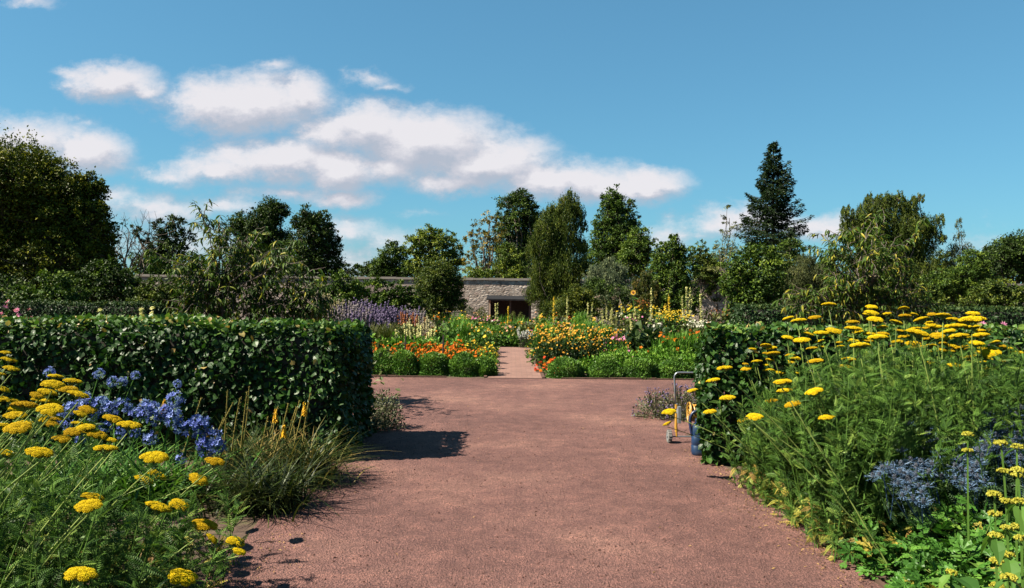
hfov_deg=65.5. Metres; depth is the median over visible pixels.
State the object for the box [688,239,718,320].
alder tree
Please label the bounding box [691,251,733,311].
ash tree
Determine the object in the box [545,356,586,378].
box ball
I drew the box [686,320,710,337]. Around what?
gaura plant
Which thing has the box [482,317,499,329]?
phlox plant
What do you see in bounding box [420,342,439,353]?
calendula plant
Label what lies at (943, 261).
ash tree
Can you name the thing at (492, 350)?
calendula plant
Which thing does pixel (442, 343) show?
plant stake
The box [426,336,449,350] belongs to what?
tobacco plant
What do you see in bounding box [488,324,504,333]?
fennel plant
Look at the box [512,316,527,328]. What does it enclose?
fennel plant
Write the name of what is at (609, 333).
helenium plant
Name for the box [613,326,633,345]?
plant
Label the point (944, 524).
cranesbill plant
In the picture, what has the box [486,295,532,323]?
garden shelter
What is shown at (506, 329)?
dahlia plant
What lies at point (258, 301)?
cherry sapling
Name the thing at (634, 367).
box ball
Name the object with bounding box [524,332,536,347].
lambs ear plant
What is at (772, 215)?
fir tree
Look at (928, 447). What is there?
sea holly plant
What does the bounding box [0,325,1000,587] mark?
ground
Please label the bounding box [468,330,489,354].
rudbeckia plant
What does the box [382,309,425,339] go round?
veronicastrum plant
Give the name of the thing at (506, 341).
heliopsis plant
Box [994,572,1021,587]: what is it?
phlomis plant
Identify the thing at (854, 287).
cherry sapling
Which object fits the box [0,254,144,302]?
laurel shrub
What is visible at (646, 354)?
zinnia plant
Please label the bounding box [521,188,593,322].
birch tree
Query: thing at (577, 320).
fennel plant
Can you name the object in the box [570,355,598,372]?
zinnia plant
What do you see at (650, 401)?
catmint plant
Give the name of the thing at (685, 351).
zinnia plant
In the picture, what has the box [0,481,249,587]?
yarrow plant
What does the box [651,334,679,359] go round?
cosmos plant
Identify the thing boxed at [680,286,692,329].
mullein candle
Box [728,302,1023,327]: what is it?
clipped hedge
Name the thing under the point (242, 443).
poker plant
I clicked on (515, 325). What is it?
rudbeckia plant
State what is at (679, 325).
goldenrod plant
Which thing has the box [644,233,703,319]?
apple tree
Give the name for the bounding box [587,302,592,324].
mullein candle
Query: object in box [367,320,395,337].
aster plant
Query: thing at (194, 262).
elder shrub
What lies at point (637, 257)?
maple tree
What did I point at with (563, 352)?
helenium plant
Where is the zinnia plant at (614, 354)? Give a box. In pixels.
[608,351,627,367]
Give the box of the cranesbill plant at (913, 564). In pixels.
[884,532,1020,587]
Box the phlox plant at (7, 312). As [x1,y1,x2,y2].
[0,300,20,316]
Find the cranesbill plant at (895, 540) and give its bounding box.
[836,519,949,579]
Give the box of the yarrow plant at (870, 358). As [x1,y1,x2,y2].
[739,302,986,513]
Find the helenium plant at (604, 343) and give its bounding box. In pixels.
[591,335,617,360]
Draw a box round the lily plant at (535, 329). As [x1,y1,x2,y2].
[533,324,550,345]
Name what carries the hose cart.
on the gravel path at (516, 402)
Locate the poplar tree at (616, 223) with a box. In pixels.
[584,183,648,278]
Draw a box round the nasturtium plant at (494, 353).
[483,346,500,361]
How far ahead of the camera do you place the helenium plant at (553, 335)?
19.55 m
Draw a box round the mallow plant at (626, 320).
[617,316,647,333]
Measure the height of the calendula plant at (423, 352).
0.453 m
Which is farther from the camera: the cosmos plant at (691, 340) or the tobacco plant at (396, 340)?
the tobacco plant at (396, 340)
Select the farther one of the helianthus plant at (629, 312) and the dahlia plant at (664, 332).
the helianthus plant at (629, 312)
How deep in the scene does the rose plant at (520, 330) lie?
25.62 m
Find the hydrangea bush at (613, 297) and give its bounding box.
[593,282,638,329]
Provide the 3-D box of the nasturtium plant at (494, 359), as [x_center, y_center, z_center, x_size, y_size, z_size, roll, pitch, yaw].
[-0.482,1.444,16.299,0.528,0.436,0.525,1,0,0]
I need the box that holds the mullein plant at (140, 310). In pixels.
[98,306,176,317]
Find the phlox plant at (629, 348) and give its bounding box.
[617,336,632,357]
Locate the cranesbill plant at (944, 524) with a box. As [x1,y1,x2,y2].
[895,493,1023,585]
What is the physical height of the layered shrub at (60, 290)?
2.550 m
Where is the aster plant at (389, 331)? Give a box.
[373,322,404,348]
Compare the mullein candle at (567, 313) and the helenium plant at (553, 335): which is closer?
the helenium plant at (553, 335)
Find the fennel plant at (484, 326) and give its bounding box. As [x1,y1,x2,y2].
[477,323,496,332]
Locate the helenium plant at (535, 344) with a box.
[525,329,553,362]
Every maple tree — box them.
[220,194,294,275]
[277,202,347,275]
[366,239,419,276]
[611,225,658,279]
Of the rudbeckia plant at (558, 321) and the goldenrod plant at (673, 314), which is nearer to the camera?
the goldenrod plant at (673, 314)
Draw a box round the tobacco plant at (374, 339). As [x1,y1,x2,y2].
[370,333,382,348]
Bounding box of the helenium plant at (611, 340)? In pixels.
[608,329,631,350]
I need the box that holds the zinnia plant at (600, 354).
[588,352,603,371]
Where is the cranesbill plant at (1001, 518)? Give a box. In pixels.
[948,506,1023,583]
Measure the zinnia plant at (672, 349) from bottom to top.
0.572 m
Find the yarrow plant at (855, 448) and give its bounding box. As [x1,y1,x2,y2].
[706,327,1009,576]
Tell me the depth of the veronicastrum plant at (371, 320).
23.13 m
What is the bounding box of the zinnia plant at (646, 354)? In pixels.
[637,351,659,363]
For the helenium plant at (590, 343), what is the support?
on the ground at (244, 525)
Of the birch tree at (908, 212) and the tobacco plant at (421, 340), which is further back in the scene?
the birch tree at (908, 212)
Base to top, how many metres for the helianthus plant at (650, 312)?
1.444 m
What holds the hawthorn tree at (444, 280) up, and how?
on the ground at (244, 525)
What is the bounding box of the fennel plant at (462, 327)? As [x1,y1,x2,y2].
[448,320,481,344]
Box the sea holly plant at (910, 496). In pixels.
[864,447,1023,558]
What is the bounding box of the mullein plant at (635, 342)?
[624,319,654,351]
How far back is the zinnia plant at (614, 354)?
17.02 m
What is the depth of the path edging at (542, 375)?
16.16 m
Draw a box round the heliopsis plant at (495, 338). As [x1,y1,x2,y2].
[484,333,500,345]
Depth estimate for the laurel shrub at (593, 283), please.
42.58 m
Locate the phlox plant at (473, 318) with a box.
[462,315,487,329]
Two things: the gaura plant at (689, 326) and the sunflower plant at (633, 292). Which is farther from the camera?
the sunflower plant at (633, 292)
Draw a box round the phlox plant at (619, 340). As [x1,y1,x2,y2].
[605,336,622,350]
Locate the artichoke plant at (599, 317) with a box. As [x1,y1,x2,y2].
[594,309,612,328]
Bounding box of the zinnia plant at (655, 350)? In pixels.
[645,341,666,362]
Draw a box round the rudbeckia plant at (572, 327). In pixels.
[567,323,581,338]
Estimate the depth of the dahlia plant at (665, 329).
20.97 m
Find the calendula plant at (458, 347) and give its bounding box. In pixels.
[452,339,465,355]
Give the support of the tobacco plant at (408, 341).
on the ground at (244, 525)
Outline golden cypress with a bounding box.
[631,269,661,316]
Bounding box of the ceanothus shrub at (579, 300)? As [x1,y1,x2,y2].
[545,280,611,320]
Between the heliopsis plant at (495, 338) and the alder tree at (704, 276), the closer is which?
the heliopsis plant at (495, 338)
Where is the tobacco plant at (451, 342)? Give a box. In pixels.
[442,332,467,354]
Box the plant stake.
[440,335,445,352]
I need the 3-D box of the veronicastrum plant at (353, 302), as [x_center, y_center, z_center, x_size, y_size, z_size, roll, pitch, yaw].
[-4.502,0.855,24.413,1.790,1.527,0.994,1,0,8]
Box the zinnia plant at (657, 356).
[648,352,675,369]
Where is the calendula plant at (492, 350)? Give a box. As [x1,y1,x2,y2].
[479,342,498,362]
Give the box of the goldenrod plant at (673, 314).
[658,310,689,334]
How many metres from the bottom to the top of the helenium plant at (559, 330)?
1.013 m
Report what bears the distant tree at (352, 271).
on the ground at (244, 525)
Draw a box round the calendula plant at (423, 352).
[415,347,429,359]
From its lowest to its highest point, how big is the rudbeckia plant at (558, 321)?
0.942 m
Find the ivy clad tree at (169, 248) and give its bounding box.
[130,213,197,272]
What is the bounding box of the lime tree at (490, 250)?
[458,210,507,277]
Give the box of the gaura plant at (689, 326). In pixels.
[674,319,706,336]
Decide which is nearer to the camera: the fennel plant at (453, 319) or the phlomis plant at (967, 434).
the phlomis plant at (967, 434)
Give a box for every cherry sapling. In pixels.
[143,199,340,322]
[771,209,942,325]
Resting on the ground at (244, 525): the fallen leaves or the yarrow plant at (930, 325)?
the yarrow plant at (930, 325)
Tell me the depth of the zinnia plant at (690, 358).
16.97 m
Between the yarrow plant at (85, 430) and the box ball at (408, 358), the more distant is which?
the box ball at (408, 358)
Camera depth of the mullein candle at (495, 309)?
31.99 m
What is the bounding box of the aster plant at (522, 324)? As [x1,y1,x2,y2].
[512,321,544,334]
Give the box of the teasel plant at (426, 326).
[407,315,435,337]
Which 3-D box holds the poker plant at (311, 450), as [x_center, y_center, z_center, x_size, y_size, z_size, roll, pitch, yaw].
[-1.752,1.322,6.816,1.659,0.923,1.845,1,0,23]
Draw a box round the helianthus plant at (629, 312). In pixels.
[616,304,642,328]
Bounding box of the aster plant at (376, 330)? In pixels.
[365,324,389,339]
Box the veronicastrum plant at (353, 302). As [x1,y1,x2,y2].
[333,297,388,324]
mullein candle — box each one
[493,303,499,328]
[505,306,512,330]
[549,296,557,324]
[563,296,570,325]
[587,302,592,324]
[602,305,611,326]
[610,307,619,335]
[629,308,640,332]
[648,288,657,336]
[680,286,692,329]
[699,294,703,323]
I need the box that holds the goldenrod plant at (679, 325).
[665,314,695,334]
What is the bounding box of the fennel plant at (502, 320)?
[494,315,509,324]
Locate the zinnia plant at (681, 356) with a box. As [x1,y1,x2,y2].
[666,351,688,363]
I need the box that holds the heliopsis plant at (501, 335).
[493,332,509,346]
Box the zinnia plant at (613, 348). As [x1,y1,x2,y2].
[601,344,622,356]
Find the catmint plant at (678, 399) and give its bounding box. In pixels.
[656,383,697,419]
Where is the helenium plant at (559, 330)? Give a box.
[550,322,569,356]
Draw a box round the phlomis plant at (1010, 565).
[981,440,1023,587]
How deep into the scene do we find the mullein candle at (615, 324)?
27.99 m
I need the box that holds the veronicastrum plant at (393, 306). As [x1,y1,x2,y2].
[372,304,403,331]
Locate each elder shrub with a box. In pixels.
[128,249,175,274]
[170,250,227,274]
[919,247,1000,307]
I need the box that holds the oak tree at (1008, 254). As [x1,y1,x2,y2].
[979,229,1023,283]
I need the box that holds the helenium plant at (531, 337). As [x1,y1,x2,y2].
[524,323,548,357]
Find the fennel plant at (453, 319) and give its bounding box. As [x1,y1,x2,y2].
[438,311,470,339]
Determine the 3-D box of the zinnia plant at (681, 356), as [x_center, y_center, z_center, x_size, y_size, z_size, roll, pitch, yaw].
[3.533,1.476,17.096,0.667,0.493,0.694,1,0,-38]
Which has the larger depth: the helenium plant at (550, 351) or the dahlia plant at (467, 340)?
the dahlia plant at (467, 340)
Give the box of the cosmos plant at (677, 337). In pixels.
[660,331,697,355]
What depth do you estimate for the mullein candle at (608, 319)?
26.99 m
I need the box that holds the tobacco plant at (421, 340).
[411,335,434,353]
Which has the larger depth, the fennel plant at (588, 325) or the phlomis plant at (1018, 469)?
the fennel plant at (588, 325)
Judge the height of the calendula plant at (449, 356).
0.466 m
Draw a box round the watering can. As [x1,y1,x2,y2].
[689,410,719,455]
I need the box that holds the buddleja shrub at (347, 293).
[302,268,371,309]
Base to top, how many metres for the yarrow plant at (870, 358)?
1.654 m
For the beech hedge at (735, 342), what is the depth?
7.64 m
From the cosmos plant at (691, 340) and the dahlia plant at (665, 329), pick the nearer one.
the cosmos plant at (691, 340)
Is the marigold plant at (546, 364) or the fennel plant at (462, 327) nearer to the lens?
the marigold plant at (546, 364)
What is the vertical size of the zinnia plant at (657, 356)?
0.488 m
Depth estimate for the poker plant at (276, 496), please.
5.85 m
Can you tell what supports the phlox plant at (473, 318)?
on the ground at (244, 525)
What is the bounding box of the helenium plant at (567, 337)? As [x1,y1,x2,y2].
[554,327,580,357]
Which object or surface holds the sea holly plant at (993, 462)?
on the ground at (244, 525)
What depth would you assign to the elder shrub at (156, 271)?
67.82 m
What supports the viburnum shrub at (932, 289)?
on the ground at (244, 525)
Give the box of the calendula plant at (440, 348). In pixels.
[433,345,449,353]
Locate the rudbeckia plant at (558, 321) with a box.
[555,320,568,328]
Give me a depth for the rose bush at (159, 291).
29.67 m
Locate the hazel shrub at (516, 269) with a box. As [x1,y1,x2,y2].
[462,241,529,277]
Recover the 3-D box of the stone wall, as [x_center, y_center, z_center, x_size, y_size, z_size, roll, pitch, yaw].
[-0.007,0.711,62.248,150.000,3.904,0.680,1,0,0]
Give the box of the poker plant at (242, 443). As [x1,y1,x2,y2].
[142,386,339,501]
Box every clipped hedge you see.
[0,298,167,317]
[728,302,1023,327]
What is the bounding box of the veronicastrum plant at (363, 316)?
[333,305,376,325]
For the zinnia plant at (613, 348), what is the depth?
17.95 m
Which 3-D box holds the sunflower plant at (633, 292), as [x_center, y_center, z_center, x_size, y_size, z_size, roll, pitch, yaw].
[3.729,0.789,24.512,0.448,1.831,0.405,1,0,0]
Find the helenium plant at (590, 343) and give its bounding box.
[577,333,604,361]
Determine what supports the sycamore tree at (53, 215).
on the ground at (244, 525)
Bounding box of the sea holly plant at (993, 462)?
[960,403,1023,515]
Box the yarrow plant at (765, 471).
[661,380,890,532]
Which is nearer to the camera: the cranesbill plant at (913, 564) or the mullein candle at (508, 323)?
the cranesbill plant at (913, 564)
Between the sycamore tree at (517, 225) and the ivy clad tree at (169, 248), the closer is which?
the ivy clad tree at (169, 248)
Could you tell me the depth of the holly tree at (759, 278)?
31.62 m
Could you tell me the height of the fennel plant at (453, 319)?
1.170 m
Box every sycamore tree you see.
[0,125,127,301]
[480,187,544,277]
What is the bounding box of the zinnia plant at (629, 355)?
[618,350,640,365]
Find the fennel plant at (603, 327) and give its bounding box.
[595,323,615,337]
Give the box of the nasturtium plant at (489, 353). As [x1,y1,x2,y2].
[479,349,497,365]
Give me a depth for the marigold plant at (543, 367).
16.64 m
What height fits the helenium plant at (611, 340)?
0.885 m
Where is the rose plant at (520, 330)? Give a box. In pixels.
[507,326,527,343]
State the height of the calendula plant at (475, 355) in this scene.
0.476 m
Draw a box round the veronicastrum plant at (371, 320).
[347,309,390,327]
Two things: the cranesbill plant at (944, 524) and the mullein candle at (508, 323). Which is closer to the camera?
the cranesbill plant at (944, 524)
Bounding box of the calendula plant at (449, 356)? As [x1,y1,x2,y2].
[433,351,451,363]
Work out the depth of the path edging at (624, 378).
15.46 m
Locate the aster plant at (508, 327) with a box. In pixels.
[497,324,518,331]
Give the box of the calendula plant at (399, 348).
[391,341,407,352]
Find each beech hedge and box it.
[0,311,376,461]
[692,319,1023,464]
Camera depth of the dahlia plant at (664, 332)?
20.63 m
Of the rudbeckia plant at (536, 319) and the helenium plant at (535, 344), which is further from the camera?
the rudbeckia plant at (536, 319)
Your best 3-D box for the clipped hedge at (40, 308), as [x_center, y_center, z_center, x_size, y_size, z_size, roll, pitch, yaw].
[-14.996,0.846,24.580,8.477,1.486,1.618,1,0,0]
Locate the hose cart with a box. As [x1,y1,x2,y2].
[666,372,696,442]
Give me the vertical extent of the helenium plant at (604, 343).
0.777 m
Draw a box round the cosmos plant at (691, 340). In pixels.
[682,329,703,364]
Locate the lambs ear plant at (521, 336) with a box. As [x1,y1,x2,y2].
[517,329,531,347]
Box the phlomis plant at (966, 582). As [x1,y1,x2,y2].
[918,568,979,587]
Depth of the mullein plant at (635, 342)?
19.48 m
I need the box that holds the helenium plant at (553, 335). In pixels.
[540,327,565,354]
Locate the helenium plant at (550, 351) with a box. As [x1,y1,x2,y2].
[529,336,564,365]
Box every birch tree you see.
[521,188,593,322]
[839,190,947,305]
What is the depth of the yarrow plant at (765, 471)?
6.17 m
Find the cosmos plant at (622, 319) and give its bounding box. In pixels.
[613,312,636,333]
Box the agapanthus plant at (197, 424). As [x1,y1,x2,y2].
[7,379,288,524]
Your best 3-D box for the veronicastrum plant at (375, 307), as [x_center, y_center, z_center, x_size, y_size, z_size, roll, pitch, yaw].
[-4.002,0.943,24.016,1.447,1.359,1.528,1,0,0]
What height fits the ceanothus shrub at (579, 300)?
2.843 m
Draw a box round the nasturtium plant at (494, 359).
[482,354,500,372]
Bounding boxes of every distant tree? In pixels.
[342,260,367,276]
[976,246,999,273]
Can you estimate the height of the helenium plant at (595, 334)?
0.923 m
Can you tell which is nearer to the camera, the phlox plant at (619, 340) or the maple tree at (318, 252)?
the phlox plant at (619, 340)
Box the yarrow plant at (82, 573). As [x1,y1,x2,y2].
[0,553,98,587]
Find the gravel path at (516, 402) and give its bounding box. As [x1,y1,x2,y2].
[195,377,881,587]
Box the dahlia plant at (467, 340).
[455,334,478,351]
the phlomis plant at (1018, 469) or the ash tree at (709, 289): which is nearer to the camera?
the phlomis plant at (1018, 469)
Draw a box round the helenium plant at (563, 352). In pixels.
[546,334,576,360]
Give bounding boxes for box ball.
[372,347,399,374]
[385,348,420,375]
[417,351,449,375]
[446,350,479,376]
[471,356,498,376]
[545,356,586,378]
[585,353,624,377]
[623,356,658,378]
[655,356,692,378]
[691,362,696,378]
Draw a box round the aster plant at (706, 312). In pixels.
[691,306,722,322]
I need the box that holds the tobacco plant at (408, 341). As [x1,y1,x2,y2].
[399,334,423,354]
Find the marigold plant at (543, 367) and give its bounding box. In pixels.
[534,356,554,372]
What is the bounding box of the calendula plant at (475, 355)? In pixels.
[469,349,481,365]
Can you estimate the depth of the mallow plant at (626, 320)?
23.58 m
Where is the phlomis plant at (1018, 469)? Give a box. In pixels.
[1006,466,1023,587]
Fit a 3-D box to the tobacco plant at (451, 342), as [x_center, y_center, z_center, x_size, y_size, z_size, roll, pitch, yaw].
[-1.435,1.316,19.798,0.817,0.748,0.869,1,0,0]
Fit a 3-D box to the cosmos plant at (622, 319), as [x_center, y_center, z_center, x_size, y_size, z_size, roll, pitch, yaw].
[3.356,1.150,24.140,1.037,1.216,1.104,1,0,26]
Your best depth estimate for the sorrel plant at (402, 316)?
22.56 m
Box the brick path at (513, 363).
[487,347,541,377]
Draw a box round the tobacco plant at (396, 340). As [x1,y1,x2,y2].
[385,331,412,353]
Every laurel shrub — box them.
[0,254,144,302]
[581,276,655,325]
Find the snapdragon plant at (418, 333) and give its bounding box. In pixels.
[395,323,436,350]
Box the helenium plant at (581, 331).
[569,324,588,356]
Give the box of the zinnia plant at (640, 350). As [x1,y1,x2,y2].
[633,346,649,357]
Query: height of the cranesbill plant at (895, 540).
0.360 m
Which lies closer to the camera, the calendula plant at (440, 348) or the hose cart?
the hose cart
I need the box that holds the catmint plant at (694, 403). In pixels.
[674,384,697,417]
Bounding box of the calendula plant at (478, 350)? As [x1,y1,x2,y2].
[473,347,488,356]
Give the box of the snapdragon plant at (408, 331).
[389,323,419,346]
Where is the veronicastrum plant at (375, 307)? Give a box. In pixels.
[358,303,397,330]
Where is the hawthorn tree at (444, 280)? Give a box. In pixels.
[408,255,468,327]
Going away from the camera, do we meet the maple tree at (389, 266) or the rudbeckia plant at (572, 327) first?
the rudbeckia plant at (572, 327)
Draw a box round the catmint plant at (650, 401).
[631,387,675,418]
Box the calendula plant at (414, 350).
[406,342,422,355]
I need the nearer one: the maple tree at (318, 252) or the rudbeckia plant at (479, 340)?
the rudbeckia plant at (479, 340)
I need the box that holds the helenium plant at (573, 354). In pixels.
[562,335,592,366]
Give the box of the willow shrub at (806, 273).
[782,253,832,304]
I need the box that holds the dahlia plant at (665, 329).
[664,324,681,337]
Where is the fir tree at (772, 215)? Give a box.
[734,140,814,257]
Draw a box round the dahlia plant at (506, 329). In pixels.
[494,326,511,337]
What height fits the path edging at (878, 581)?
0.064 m
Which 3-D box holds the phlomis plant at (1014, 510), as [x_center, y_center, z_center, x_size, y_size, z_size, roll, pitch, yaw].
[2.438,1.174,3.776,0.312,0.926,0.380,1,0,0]
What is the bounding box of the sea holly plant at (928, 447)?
[898,421,1023,528]
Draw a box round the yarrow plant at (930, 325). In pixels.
[847,305,1023,476]
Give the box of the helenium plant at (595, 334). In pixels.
[580,326,603,356]
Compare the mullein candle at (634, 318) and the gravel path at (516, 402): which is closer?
the gravel path at (516, 402)
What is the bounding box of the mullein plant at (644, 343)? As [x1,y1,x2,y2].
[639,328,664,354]
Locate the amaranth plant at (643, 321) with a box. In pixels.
[627,299,652,332]
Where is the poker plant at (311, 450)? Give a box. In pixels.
[213,393,399,492]
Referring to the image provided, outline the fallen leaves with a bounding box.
[225,403,870,587]
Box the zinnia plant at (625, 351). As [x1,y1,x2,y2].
[617,346,637,360]
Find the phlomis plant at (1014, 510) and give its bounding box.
[982,443,1023,587]
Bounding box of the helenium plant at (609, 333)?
[594,327,618,351]
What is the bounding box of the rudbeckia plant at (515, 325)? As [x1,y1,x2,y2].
[511,321,528,332]
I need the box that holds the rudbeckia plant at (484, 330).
[470,326,491,340]
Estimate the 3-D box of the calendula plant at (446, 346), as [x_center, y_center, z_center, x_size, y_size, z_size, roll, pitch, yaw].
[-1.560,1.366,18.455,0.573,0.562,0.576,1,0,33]
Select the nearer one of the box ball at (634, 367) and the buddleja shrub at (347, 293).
the box ball at (634, 367)
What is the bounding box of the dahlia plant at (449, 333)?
[435,323,460,348]
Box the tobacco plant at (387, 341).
[373,334,394,347]
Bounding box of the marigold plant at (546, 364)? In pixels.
[539,358,553,373]
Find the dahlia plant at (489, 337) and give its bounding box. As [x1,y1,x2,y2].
[476,331,499,352]
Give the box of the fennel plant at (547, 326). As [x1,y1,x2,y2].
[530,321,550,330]
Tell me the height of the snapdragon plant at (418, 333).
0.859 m
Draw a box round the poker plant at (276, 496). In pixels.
[161,438,358,530]
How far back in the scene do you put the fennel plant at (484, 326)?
28.24 m
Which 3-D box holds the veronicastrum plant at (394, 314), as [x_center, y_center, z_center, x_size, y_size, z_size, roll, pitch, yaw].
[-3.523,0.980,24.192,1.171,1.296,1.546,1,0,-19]
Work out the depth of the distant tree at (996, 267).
109.11 m
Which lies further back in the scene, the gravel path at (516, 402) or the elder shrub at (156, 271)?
the elder shrub at (156, 271)
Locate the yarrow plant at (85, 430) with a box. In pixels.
[0,351,224,582]
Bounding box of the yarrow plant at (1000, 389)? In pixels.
[862,313,1023,536]
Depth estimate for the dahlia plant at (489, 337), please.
22.35 m
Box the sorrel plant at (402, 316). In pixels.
[397,312,425,341]
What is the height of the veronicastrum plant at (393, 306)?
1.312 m
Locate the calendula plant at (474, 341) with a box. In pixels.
[465,339,482,353]
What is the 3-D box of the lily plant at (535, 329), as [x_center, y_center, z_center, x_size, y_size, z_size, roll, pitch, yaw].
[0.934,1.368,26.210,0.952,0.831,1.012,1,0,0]
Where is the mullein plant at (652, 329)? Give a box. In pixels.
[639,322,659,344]
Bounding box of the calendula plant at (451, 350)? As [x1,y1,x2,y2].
[444,345,459,356]
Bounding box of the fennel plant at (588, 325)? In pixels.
[572,318,602,346]
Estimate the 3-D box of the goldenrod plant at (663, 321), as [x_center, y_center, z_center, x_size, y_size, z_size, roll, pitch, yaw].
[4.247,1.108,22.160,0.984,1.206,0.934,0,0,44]
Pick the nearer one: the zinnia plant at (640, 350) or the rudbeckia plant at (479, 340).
the zinnia plant at (640, 350)
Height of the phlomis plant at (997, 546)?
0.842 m
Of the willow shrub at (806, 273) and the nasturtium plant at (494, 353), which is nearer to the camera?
the nasturtium plant at (494, 353)
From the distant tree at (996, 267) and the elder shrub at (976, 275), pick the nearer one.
the elder shrub at (976, 275)
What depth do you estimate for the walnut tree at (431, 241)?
75.35 m
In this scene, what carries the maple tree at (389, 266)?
on the ground at (244, 525)
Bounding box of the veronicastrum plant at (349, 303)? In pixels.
[323,299,364,321]
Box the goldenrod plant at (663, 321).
[645,312,679,337]
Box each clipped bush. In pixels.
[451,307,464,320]
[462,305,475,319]
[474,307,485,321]
[509,311,516,322]
[517,311,523,320]
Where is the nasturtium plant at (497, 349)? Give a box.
[485,342,499,355]
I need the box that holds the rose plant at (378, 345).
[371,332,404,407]
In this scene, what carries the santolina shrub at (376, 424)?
on the gravel path at (516, 402)
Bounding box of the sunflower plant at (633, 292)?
[627,290,639,326]
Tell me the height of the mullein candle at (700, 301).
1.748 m
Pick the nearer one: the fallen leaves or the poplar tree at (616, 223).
the fallen leaves
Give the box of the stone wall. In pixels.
[93,274,1023,328]
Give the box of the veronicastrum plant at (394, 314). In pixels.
[375,305,419,326]
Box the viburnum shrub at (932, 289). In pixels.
[807,275,949,305]
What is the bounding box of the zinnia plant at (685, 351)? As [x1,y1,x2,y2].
[672,343,695,363]
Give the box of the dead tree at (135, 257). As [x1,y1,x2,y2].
[114,210,174,286]
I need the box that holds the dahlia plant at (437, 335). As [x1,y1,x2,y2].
[422,326,444,349]
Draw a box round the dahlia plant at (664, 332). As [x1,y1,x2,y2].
[647,323,671,335]
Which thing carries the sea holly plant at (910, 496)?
on the ground at (244, 525)
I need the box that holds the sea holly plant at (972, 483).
[925,443,1023,547]
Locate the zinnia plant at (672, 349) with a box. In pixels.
[660,346,680,361]
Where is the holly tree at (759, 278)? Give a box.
[714,241,798,320]
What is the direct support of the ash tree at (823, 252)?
on the ground at (244, 525)
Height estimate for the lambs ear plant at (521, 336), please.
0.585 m
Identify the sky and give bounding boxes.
[0,0,1023,283]
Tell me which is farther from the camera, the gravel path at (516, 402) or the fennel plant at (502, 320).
the fennel plant at (502, 320)
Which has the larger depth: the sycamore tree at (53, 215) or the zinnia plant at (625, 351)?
the sycamore tree at (53, 215)
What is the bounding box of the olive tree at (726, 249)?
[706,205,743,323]
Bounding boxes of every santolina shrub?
[369,407,390,431]
[370,389,406,429]
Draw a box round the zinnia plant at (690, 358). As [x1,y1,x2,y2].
[683,353,696,367]
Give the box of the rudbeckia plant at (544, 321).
[535,316,549,327]
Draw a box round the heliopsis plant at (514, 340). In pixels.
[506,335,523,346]
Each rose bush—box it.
[125,274,218,316]
[345,276,426,319]
[952,271,1023,307]
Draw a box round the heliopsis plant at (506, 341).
[499,334,515,346]
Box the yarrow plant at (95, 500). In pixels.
[0,390,173,587]
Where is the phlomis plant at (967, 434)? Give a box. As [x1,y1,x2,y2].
[943,431,993,579]
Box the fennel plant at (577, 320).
[568,310,589,334]
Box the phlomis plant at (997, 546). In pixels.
[986,490,1005,587]
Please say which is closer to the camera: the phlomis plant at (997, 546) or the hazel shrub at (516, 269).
the phlomis plant at (997, 546)
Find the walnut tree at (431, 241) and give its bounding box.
[401,223,464,274]
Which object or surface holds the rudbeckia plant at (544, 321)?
on the ground at (244, 525)
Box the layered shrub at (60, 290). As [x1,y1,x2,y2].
[0,267,95,302]
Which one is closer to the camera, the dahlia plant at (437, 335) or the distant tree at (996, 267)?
the dahlia plant at (437, 335)
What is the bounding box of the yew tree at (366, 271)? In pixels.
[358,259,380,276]
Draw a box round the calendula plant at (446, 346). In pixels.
[439,341,452,353]
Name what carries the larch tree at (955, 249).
on the ground at (244, 525)
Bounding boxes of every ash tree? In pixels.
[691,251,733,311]
[772,253,802,290]
[813,247,853,291]
[930,249,958,306]
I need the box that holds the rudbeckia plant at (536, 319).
[535,316,548,325]
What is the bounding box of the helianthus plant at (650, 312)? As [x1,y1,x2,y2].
[641,305,660,325]
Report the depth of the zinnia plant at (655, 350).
18.03 m
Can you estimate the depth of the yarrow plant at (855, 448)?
5.02 m
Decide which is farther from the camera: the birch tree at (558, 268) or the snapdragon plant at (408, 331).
the birch tree at (558, 268)
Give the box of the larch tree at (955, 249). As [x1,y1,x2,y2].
[942,217,973,273]
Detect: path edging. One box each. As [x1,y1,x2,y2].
[372,375,693,379]
[532,348,544,378]
[800,521,884,587]

